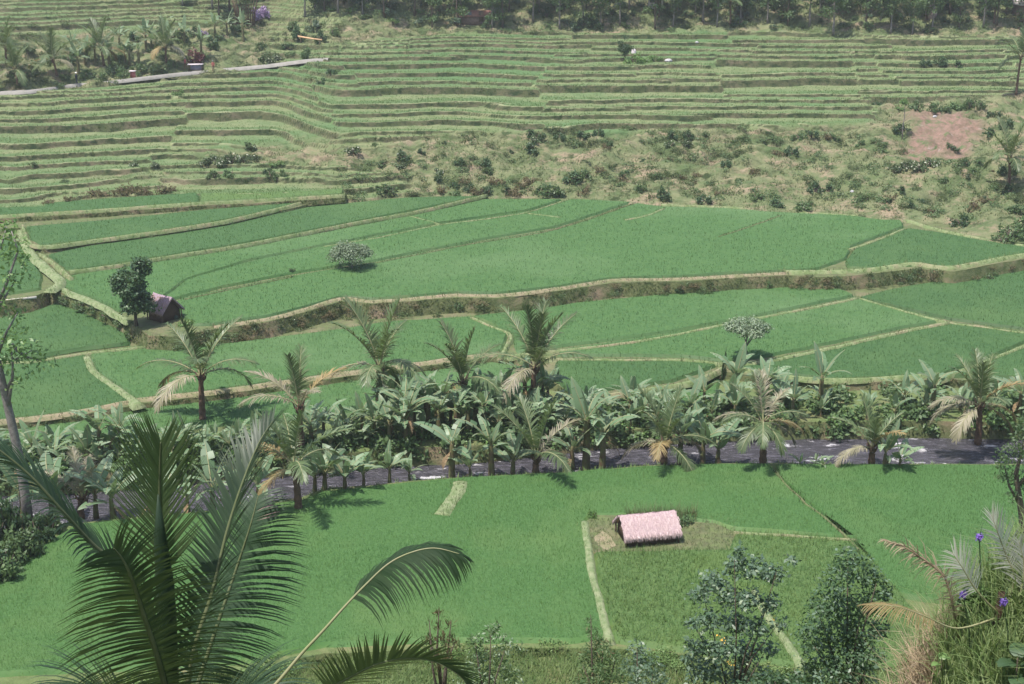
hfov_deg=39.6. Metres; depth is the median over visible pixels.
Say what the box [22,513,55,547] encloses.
bush
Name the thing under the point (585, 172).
bush
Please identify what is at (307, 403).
banana plant
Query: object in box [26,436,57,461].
banana plant
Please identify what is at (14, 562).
bush
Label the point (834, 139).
bush
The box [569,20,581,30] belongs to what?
bush
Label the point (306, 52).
bush
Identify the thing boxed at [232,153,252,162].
bush
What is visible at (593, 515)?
bush
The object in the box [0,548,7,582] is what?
bush
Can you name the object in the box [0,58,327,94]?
road
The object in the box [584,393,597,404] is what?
banana plant
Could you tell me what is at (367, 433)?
banana plant
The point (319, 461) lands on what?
banana plant
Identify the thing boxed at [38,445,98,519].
banana plant
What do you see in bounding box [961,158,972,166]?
bush
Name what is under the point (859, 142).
bush
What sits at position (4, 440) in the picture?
banana plant
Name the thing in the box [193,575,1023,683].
hillside
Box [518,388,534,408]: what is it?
banana plant
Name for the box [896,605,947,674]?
dry grass tuft
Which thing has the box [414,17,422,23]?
bush
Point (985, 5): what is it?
tree
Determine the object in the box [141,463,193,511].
banana plant
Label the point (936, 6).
tree
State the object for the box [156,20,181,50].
banana plant
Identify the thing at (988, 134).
bush
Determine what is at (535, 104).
rice crop
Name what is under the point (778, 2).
tree
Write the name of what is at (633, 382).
banana plant
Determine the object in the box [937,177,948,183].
bush
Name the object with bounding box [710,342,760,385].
banana plant
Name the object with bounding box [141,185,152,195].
bush
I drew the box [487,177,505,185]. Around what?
bush
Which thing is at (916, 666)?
dry grass tuft
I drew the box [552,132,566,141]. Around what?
bush
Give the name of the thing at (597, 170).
bush
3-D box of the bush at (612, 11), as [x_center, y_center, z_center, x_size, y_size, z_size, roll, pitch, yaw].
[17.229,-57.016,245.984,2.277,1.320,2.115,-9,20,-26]
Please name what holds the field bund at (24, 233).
on the terrain at (35, 223)
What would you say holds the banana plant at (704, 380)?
on the terrain at (945, 423)
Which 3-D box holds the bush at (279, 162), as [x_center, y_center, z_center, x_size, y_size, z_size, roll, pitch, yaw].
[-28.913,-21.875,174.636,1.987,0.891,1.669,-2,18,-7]
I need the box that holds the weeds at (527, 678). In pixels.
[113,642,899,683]
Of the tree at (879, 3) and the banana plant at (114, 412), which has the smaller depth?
the banana plant at (114, 412)
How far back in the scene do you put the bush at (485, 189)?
169.08 m
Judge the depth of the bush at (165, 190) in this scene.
165.13 m
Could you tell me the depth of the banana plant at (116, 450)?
96.71 m
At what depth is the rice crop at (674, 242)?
141.13 m
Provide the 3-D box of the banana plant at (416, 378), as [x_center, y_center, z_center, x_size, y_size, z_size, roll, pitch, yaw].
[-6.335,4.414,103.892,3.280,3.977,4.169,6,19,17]
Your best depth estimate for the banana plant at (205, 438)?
97.29 m
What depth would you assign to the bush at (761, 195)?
164.26 m
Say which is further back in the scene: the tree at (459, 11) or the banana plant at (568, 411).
the tree at (459, 11)
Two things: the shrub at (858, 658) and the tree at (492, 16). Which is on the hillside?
the shrub at (858, 658)
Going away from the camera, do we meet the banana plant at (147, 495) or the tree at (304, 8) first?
the banana plant at (147, 495)
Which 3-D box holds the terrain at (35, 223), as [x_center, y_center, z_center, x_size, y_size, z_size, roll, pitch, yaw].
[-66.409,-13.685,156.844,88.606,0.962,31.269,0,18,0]
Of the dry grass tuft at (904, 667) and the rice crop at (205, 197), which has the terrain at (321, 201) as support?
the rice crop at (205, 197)
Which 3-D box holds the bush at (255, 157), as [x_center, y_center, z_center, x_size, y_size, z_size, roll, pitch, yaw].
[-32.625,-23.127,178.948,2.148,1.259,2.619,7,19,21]
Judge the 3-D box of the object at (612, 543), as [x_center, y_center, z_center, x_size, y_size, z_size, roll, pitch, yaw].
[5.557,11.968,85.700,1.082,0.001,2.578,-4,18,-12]
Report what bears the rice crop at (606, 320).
on the terrain at (344, 321)
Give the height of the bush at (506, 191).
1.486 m
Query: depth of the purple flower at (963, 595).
20.50 m
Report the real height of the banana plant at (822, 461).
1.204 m
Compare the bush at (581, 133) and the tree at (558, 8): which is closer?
the bush at (581, 133)
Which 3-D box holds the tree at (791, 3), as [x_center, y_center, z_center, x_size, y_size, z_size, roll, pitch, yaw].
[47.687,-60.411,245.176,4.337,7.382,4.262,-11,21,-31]
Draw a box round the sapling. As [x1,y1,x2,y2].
[899,97,908,137]
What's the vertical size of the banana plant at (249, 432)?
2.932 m
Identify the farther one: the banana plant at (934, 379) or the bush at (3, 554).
the banana plant at (934, 379)
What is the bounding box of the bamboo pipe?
[6,296,36,300]
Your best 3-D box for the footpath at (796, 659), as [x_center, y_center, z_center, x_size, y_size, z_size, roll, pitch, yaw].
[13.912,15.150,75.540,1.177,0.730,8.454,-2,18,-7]
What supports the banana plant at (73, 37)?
on the hill
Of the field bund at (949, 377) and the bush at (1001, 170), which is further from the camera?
the bush at (1001, 170)
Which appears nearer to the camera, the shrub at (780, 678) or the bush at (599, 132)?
the shrub at (780, 678)
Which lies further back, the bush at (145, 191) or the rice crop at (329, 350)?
the bush at (145, 191)
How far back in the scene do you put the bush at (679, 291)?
133.79 m
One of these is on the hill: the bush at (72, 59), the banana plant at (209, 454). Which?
the bush at (72, 59)
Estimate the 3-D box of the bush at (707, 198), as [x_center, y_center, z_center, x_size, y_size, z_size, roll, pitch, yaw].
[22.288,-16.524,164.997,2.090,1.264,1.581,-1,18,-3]
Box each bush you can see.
[0,494,30,536]
[0,519,17,556]
[0,524,44,557]
[0,540,29,581]
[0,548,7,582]
[5,67,14,77]
[22,44,36,54]
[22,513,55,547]
[25,70,39,77]
[34,510,62,533]
[41,198,53,203]
[57,294,69,304]
[59,74,68,80]
[61,50,76,64]
[63,195,75,201]
[72,301,85,310]
[80,70,95,78]
[83,305,96,314]
[86,188,104,197]
[92,72,107,80]
[98,312,107,321]
[99,190,117,196]
[104,64,120,75]
[112,184,129,195]
[112,319,122,327]
[114,65,129,77]
[123,330,134,340]
[126,182,142,194]
[127,30,140,41]
[129,62,147,75]
[129,159,138,165]
[141,65,157,74]
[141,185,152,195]
[149,161,159,167]
[154,184,171,194]
[155,62,167,73]
[167,59,178,68]
[170,90,183,95]
[172,30,189,41]
[177,320,194,326]
[186,47,205,63]
[187,25,197,37]
[196,158,212,165]
[205,154,228,167]
[205,170,220,179]
[206,33,218,49]
[214,33,222,39]
[222,169,235,177]
[224,152,239,163]
[228,24,240,31]
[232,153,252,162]
[244,140,256,150]
[248,154,262,160]
[252,5,270,20]
[254,41,267,49]
[258,54,265,62]
[262,168,272,173]
[265,54,275,63]
[265,170,278,181]
[269,160,284,167]
[273,52,284,60]
[279,168,289,176]
[280,43,294,48]
[287,21,297,29]
[291,23,307,39]
[300,47,310,58]
[305,19,319,32]
[312,29,328,44]
[315,78,325,84]
[321,310,330,319]
[325,68,336,74]
[329,27,339,35]
[344,146,361,154]
[358,14,372,19]
[375,183,398,195]
[376,160,387,167]
[381,0,400,7]
[381,7,390,13]
[387,18,399,23]
[395,149,413,162]
[397,162,407,168]
[413,8,424,13]
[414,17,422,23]
[417,147,425,154]
[433,174,442,184]
[434,167,444,173]
[436,183,449,194]
[445,17,460,23]
[448,191,460,195]
[449,182,459,188]
[454,157,464,164]
[454,302,464,310]
[457,175,471,183]
[461,181,474,191]
[470,186,489,195]
[480,21,494,28]
[481,156,491,165]
[481,186,492,193]
[485,166,493,174]
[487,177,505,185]
[501,185,510,194]
[503,186,522,197]
[512,180,526,189]
[522,176,541,185]
[524,142,538,156]
[525,128,535,138]
[528,4,538,10]
[530,134,537,142]
[532,182,561,197]
[537,133,546,139]
[539,6,552,18]
[551,184,565,197]
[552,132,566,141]
[561,169,581,183]
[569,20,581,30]
[575,131,587,138]
[577,12,591,23]
[577,184,590,196]
[578,168,591,179]
[586,20,596,28]
[587,508,596,518]
[592,128,604,136]
[593,165,606,172]
[594,18,603,30]
[603,8,616,15]
[615,173,627,182]
[618,12,627,21]
[621,21,629,26]
[622,53,644,63]
[634,184,646,192]
[642,55,653,62]
[647,55,662,60]
[656,185,671,201]
[663,140,676,147]
[667,129,677,140]
[675,286,683,292]
[678,514,693,526]
[679,138,692,147]
[681,10,693,16]
[682,130,695,140]
[691,172,701,177]
[695,194,713,204]
[701,131,709,136]
[720,159,731,167]
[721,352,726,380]
[728,5,744,16]
[730,15,747,26]
[748,167,760,174]
[751,193,765,200]
[763,281,772,288]
[769,197,785,208]
[770,150,785,156]
[776,12,789,20]
[783,146,800,155]
[791,131,807,140]
[795,201,812,210]
[805,130,819,138]
[806,179,821,193]
[822,182,833,193]
[823,133,831,139]
[831,132,840,141]
[855,139,864,147]
[855,195,867,202]
[863,21,873,28]
[872,147,888,153]
[886,163,903,173]
[892,123,910,135]
[896,184,904,194]
[897,159,920,170]
[908,161,929,171]
[909,100,925,111]
[918,58,932,66]
[920,157,940,167]
[922,27,938,32]
[926,101,944,113]
[933,55,948,67]
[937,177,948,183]
[938,15,951,22]
[942,105,951,112]
[948,102,962,110]
[948,212,969,227]
[950,60,963,67]
[951,145,959,152]
[961,98,977,110]
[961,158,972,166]
[967,198,982,212]
[971,99,987,110]
[976,7,990,16]
[979,197,994,203]
[981,11,993,18]
[982,127,995,139]
[985,111,1002,117]
[990,233,1016,244]
[996,164,1007,174]
[997,223,1023,241]
[998,118,1014,130]
[1001,182,1015,193]
[1004,204,1023,212]
[1011,23,1023,28]
[1013,215,1023,232]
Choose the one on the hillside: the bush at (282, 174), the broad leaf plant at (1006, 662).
the broad leaf plant at (1006, 662)
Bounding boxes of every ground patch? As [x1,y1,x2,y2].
[145,320,192,335]
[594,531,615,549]
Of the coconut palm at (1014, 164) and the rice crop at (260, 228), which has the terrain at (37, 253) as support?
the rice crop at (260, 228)
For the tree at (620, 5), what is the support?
on the hill
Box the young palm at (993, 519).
[857,502,1023,632]
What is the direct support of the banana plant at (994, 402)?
on the terrain at (945, 423)
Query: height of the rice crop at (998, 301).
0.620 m
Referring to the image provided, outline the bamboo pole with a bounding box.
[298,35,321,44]
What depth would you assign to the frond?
20.99 m
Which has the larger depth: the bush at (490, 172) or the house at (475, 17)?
the house at (475, 17)
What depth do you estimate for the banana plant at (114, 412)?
97.19 m
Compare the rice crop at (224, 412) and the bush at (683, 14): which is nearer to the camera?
the rice crop at (224, 412)
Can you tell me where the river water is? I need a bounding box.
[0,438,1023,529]
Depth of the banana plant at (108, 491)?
88.50 m
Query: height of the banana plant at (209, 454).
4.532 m
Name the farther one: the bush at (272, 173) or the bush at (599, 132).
the bush at (599, 132)
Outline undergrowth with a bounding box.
[0,381,1023,495]
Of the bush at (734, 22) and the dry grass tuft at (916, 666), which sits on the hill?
the bush at (734, 22)
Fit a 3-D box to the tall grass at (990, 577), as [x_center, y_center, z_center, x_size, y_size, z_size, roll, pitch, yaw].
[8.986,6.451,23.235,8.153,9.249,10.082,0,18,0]
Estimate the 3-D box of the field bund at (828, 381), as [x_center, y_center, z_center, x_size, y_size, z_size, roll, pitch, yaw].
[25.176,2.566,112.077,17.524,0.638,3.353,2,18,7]
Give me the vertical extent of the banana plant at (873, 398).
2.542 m
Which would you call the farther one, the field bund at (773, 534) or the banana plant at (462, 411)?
the banana plant at (462, 411)
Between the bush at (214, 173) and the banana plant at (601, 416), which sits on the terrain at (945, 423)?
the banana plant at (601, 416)
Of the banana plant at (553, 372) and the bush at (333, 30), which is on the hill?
the bush at (333, 30)
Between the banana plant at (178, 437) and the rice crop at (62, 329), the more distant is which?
the rice crop at (62, 329)
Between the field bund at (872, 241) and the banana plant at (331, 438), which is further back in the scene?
the field bund at (872, 241)
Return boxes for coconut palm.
[0,15,36,63]
[0,37,48,86]
[0,399,317,683]
[26,27,79,75]
[74,16,126,65]
[134,314,259,419]
[135,16,187,62]
[236,342,346,450]
[242,406,355,508]
[274,541,484,683]
[326,293,425,404]
[426,317,502,416]
[469,297,593,404]
[490,393,583,475]
[621,383,715,471]
[712,368,809,463]
[717,0,742,24]
[832,393,906,466]
[873,1,908,22]
[927,346,1023,444]
[981,116,1023,184]
[993,0,1005,22]
[995,26,1023,94]
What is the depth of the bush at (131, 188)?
164.82 m
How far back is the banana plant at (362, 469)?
93.58 m
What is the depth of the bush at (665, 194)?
165.72 m
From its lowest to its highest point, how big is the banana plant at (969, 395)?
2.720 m
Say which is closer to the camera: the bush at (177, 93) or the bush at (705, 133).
the bush at (705, 133)
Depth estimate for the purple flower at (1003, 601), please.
19.80 m
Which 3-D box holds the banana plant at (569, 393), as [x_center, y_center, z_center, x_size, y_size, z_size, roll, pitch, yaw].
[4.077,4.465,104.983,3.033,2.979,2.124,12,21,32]
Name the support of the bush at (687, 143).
on the hill
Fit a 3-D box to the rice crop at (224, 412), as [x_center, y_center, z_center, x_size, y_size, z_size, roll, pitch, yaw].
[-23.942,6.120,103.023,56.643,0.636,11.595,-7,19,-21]
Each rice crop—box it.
[0,0,1023,206]
[0,191,199,214]
[0,239,42,294]
[0,301,130,360]
[0,352,127,418]
[0,461,851,676]
[1,361,545,445]
[26,203,292,244]
[47,194,472,270]
[65,198,561,312]
[91,315,507,397]
[166,198,628,299]
[177,203,904,325]
[199,187,344,201]
[474,286,855,353]
[555,355,715,393]
[558,297,942,361]
[564,378,720,412]
[594,527,928,667]
[728,322,1023,377]
[775,460,1023,603]
[845,228,1023,268]
[861,271,1023,330]
[947,344,1023,379]
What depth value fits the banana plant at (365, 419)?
101.54 m
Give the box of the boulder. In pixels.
[260,504,279,519]
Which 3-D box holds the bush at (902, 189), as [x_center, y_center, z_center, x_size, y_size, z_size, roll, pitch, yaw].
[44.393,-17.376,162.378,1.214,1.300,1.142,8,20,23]
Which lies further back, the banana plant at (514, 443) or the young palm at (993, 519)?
the banana plant at (514, 443)
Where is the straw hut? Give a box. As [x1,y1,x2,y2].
[612,510,682,547]
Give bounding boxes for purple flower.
[959,580,969,648]
[975,524,983,634]
[999,587,1008,649]
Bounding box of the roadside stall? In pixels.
[187,63,203,70]
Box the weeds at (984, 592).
[895,538,1023,676]
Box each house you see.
[458,10,490,24]
[648,0,662,10]
[1009,0,1023,20]
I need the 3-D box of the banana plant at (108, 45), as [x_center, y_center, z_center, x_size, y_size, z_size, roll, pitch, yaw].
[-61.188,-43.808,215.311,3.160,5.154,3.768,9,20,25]
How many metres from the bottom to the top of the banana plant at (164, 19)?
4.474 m
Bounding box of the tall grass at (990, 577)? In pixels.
[847,503,1023,683]
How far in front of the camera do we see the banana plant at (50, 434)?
97.52 m
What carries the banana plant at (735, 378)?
on the terrain at (945, 423)
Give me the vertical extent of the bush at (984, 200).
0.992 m
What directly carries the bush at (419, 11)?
on the hill
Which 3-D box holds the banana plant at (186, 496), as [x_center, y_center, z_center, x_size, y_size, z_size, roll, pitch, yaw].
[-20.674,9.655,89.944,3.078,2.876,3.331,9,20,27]
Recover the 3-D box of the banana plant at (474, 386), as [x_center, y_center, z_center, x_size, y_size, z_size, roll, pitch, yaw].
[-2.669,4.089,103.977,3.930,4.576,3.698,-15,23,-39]
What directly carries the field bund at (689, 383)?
on the terrain at (344, 321)
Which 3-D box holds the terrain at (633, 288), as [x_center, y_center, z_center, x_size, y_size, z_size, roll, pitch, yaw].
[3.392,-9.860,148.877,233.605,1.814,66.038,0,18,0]
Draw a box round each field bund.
[0,194,344,217]
[0,349,500,424]
[2,345,144,364]
[18,202,301,248]
[38,252,75,280]
[67,193,487,274]
[183,275,296,299]
[210,270,785,328]
[321,198,569,246]
[373,203,633,262]
[406,215,442,224]
[468,316,515,360]
[507,296,860,360]
[517,356,722,367]
[527,212,560,217]
[579,365,727,399]
[624,206,667,219]
[659,203,1023,246]
[718,214,781,236]
[719,322,949,369]
[729,527,861,541]
[743,367,939,384]
[773,468,864,551]
[781,252,1023,274]
[848,228,904,251]
[858,296,1023,332]
[941,344,1023,383]
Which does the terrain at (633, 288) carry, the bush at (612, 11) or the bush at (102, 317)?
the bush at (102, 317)
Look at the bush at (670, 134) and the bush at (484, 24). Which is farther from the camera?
the bush at (484, 24)
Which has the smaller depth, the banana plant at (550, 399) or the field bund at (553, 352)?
the banana plant at (550, 399)
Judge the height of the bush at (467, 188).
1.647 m
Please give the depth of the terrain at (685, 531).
86.27 m
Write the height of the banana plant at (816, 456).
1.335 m
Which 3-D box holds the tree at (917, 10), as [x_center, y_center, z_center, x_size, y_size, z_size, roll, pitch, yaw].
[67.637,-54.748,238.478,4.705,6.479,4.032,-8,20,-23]
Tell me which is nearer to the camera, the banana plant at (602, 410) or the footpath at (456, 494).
the footpath at (456, 494)
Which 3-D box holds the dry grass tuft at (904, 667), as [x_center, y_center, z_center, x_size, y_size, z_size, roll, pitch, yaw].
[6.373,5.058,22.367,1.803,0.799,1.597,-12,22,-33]
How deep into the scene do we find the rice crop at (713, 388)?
110.14 m
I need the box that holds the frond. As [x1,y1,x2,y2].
[879,534,974,638]
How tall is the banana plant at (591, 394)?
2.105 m
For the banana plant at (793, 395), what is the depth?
104.72 m
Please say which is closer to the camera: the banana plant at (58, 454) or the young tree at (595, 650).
the young tree at (595, 650)
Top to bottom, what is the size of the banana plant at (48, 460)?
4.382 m
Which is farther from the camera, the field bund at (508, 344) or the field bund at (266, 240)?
the field bund at (266, 240)
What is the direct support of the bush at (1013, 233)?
on the terrain at (633, 288)
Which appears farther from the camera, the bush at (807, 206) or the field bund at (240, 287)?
the bush at (807, 206)
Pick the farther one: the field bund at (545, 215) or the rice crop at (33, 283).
the field bund at (545, 215)
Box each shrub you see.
[326,240,375,267]
[421,609,460,683]
[453,620,527,683]
[619,638,670,683]
[679,539,801,683]
[733,667,812,683]
[790,543,896,683]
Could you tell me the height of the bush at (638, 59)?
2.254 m
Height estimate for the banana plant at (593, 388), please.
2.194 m
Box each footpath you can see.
[15,229,65,292]
[59,288,133,324]
[80,354,149,410]
[431,477,472,515]
[577,519,615,645]
[748,589,807,672]
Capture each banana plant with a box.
[0,438,10,444]
[0,456,53,528]
[1,452,84,521]
[7,409,44,449]
[21,421,80,447]
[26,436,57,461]
[32,425,70,464]
[37,425,56,443]
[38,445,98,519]
[44,447,83,470]
[59,28,84,55]
[59,423,110,460]
[60,466,148,518]
[64,38,90,74]
[64,452,118,519]
[66,431,101,460]
[68,405,125,460]
[70,427,111,458]
[77,35,91,65]
[79,423,131,452]
[80,30,100,61]
[86,442,113,463]
[87,402,144,456]
[91,36,116,65]
[102,440,132,460]
[104,23,128,48]
[105,425,146,454]
[112,38,137,62]
[115,422,156,462]
[118,41,142,65]
[119,443,141,467]
[123,35,148,64]
[133,17,156,50]
[135,480,152,514]
[140,20,157,47]
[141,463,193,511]
[143,31,169,48]
[154,13,174,32]
[154,411,194,449]
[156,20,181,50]
[158,422,195,460]
[164,411,203,458]
[175,14,192,44]
[176,470,212,512]
[184,424,220,453]
[186,440,236,507]
[192,24,213,52]
[204,421,244,446]
[204,465,249,506]
[205,12,218,37]
[208,421,233,439]
[217,440,223,451]
[218,8,236,35]
[227,418,249,435]
[229,8,251,41]
[239,409,273,431]
[239,420,278,456]
[249,454,281,494]
[264,436,285,451]
[283,442,347,492]
[285,400,323,418]
[291,400,333,449]
[297,443,350,489]
[304,418,321,433]
[305,398,347,442]
[313,409,352,444]
[319,428,342,451]
[319,443,376,488]
[321,414,374,443]
[323,398,365,430]
[329,409,353,436]
[342,391,378,429]
[342,449,382,485]
[354,393,392,437]
[354,422,378,446]
[357,379,403,422]
[357,417,384,430]
[360,394,415,440]
[369,440,411,482]
[371,370,438,436]
[376,369,433,419]
[377,397,429,442]
[379,401,401,434]
[393,381,437,436]
[393,453,422,480]
[395,370,436,418]
[410,394,431,421]
[413,415,470,477]
[414,411,438,440]
[415,379,449,431]
[417,365,468,423]
[417,384,458,437]
[430,388,473,424]
[433,386,466,423]
[445,390,483,436]
[445,438,488,476]
[446,398,473,428]
[451,367,487,415]
[453,414,514,475]
[454,381,499,424]
[459,375,502,424]
[476,398,518,425]
[481,371,515,418]
[482,367,525,409]
[483,424,540,474]
[488,396,521,421]
[490,386,538,425]
[498,355,546,396]
[501,385,554,432]
[503,354,569,412]
[505,386,552,428]
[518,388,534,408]
[521,395,563,433]
[528,361,563,395]
[540,387,570,420]
[541,363,558,397]
[542,419,594,471]
[551,376,619,470]
[552,383,588,406]
[552,403,575,421]
[566,410,599,425]
[573,385,604,396]
[575,390,607,411]
[576,406,640,468]
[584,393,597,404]
[587,403,621,429]
[591,411,613,419]
[594,388,621,414]
[607,376,649,410]
[607,398,642,433]
[613,375,651,402]
[623,390,651,410]
[628,389,659,411]
[637,397,664,421]
[649,404,704,464]
[652,382,674,407]
[654,388,690,422]
[662,401,741,463]
[680,365,718,406]
[680,375,713,412]
[694,418,749,463]
[697,390,723,420]
[708,388,729,417]
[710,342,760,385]
[711,381,753,411]
[715,370,754,408]
[744,355,791,398]
[771,365,792,387]
[772,380,800,409]
[780,369,815,419]
[788,453,807,463]
[801,342,852,400]
[808,390,836,416]
[809,385,841,397]
[809,453,828,463]
[816,455,833,467]
[857,391,886,419]
[857,419,913,463]
[860,387,880,407]
[875,370,932,405]
[882,392,915,416]
[889,438,923,465]
[910,372,949,403]
[912,387,939,413]
[917,359,964,411]
[920,385,950,397]
[940,387,977,412]
[943,382,978,409]
[985,394,1003,409]
[989,374,1019,404]
[991,368,1023,417]
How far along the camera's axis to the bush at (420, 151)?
178.15 m
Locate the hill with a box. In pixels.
[0,0,1023,244]
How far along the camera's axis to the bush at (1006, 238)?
147.61 m
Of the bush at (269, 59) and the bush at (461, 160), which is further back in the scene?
the bush at (269, 59)
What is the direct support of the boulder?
on the terrain at (317, 654)
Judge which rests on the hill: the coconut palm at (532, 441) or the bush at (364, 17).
the bush at (364, 17)
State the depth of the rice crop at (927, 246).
144.37 m
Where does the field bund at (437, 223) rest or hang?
on the terrain at (37, 253)
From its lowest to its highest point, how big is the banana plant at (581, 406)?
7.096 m
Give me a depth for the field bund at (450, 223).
155.91 m
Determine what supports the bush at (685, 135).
on the hill
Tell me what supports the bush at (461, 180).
on the hill
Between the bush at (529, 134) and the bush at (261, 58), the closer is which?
the bush at (529, 134)
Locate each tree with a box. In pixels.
[0,213,58,529]
[107,255,161,325]
[208,0,227,17]
[303,0,306,16]
[308,0,318,7]
[319,0,329,10]
[352,0,370,14]
[382,0,385,17]
[413,0,415,15]
[422,0,442,27]
[445,0,469,26]
[449,0,477,5]
[480,0,504,27]
[486,0,508,27]
[526,0,536,22]
[547,0,568,10]
[551,0,570,29]
[569,614,630,683]
[571,0,595,25]
[590,0,610,24]
[615,0,627,25]
[617,35,636,57]
[642,0,666,29]
[668,0,681,27]
[688,0,713,22]
[705,0,720,10]
[712,0,727,27]
[722,314,774,354]
[731,0,753,23]
[758,0,779,23]
[763,0,782,10]
[776,0,801,25]
[781,0,797,11]
[802,0,820,26]
[817,0,850,34]
[824,0,851,12]
[852,0,880,13]
[861,0,882,28]
[870,0,890,11]
[881,0,906,33]
[902,0,931,34]
[920,0,946,28]
[949,0,970,27]
[980,0,991,26]
[988,0,1013,24]
[992,414,1023,535]
[1000,0,1012,14]
[1014,0,1023,26]
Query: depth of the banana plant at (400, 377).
101.75 m
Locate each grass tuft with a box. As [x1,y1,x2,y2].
[622,500,698,519]
[852,598,925,663]
[857,632,934,683]
[883,640,918,683]
[889,616,944,683]
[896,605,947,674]
[904,574,962,639]
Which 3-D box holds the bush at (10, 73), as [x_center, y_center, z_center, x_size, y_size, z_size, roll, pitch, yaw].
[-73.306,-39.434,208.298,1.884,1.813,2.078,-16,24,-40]
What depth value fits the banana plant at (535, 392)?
102.46 m
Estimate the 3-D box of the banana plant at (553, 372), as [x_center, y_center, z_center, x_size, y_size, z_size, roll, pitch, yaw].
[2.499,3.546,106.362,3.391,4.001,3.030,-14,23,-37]
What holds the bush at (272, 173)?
on the hill
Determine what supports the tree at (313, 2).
on the hill
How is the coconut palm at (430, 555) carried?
on the hillside
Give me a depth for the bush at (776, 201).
162.57 m
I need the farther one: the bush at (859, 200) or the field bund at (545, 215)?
the bush at (859, 200)
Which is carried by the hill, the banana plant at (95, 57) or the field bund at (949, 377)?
the banana plant at (95, 57)
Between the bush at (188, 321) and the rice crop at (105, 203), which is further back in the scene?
the rice crop at (105, 203)
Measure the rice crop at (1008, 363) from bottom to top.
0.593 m
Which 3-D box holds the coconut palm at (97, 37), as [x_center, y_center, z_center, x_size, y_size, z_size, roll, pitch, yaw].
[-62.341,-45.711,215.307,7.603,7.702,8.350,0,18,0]
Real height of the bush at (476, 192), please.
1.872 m
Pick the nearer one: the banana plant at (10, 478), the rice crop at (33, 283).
the banana plant at (10, 478)
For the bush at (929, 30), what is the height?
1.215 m
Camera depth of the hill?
197.44 m
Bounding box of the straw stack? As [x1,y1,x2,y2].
[925,3,936,18]
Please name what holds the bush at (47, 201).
on the terrain at (321, 201)
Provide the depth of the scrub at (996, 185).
176.57 m
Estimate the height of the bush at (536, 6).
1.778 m
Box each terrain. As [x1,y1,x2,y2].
[0,192,346,222]
[0,196,485,274]
[0,198,1023,350]
[0,204,318,253]
[0,283,1023,430]
[0,379,1023,495]
[0,460,1023,683]
[587,515,734,552]
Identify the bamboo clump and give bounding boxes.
[232,0,260,26]
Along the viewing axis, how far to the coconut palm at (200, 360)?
103.24 m
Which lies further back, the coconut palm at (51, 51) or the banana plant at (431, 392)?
the coconut palm at (51, 51)
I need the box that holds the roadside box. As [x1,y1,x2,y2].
[129,70,135,77]
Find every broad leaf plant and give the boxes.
[931,652,950,683]
[996,642,1023,683]
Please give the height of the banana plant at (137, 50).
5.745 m
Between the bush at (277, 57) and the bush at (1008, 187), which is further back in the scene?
the bush at (277, 57)
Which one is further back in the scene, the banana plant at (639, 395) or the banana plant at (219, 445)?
the banana plant at (639, 395)
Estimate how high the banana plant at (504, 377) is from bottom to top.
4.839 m
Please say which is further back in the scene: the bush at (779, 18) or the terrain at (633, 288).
the bush at (779, 18)
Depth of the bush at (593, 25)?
243.15 m
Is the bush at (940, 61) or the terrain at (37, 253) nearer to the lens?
the terrain at (37, 253)
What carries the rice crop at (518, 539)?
on the terrain at (317, 654)
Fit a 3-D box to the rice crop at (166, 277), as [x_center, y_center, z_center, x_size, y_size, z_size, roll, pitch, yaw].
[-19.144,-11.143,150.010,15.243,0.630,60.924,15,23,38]
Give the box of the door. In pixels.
[479,11,482,21]
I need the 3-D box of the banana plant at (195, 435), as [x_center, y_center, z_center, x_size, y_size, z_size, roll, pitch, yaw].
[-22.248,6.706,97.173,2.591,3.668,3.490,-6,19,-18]
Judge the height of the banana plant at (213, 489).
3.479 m
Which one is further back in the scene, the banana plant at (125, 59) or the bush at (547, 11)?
the bush at (547, 11)
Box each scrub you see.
[0,0,1023,219]
[10,198,1023,428]
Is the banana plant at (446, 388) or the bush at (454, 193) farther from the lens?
the bush at (454, 193)
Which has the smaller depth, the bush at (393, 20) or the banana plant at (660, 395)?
the banana plant at (660, 395)
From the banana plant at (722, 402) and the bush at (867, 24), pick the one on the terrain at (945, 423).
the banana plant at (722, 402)
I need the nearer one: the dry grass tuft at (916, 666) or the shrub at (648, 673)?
the dry grass tuft at (916, 666)
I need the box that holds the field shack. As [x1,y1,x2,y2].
[143,292,184,322]
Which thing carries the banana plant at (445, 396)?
on the terrain at (945, 423)
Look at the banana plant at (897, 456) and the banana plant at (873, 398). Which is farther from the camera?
the banana plant at (873, 398)
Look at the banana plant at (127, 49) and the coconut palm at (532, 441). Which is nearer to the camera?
the coconut palm at (532, 441)
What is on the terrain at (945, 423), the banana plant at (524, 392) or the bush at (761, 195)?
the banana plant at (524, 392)
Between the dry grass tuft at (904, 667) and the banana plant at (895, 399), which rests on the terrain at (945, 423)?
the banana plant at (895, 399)
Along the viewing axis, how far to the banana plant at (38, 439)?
98.41 m
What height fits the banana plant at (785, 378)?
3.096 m
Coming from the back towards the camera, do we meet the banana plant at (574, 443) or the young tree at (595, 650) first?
the banana plant at (574, 443)
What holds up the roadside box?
on the hill
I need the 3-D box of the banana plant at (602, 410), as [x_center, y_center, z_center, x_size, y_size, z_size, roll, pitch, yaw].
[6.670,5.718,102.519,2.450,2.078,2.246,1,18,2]
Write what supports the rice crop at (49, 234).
on the terrain at (35, 223)
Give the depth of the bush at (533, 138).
180.75 m
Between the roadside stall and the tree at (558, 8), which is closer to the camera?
the roadside stall
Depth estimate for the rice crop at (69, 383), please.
108.60 m
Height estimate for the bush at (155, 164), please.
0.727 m

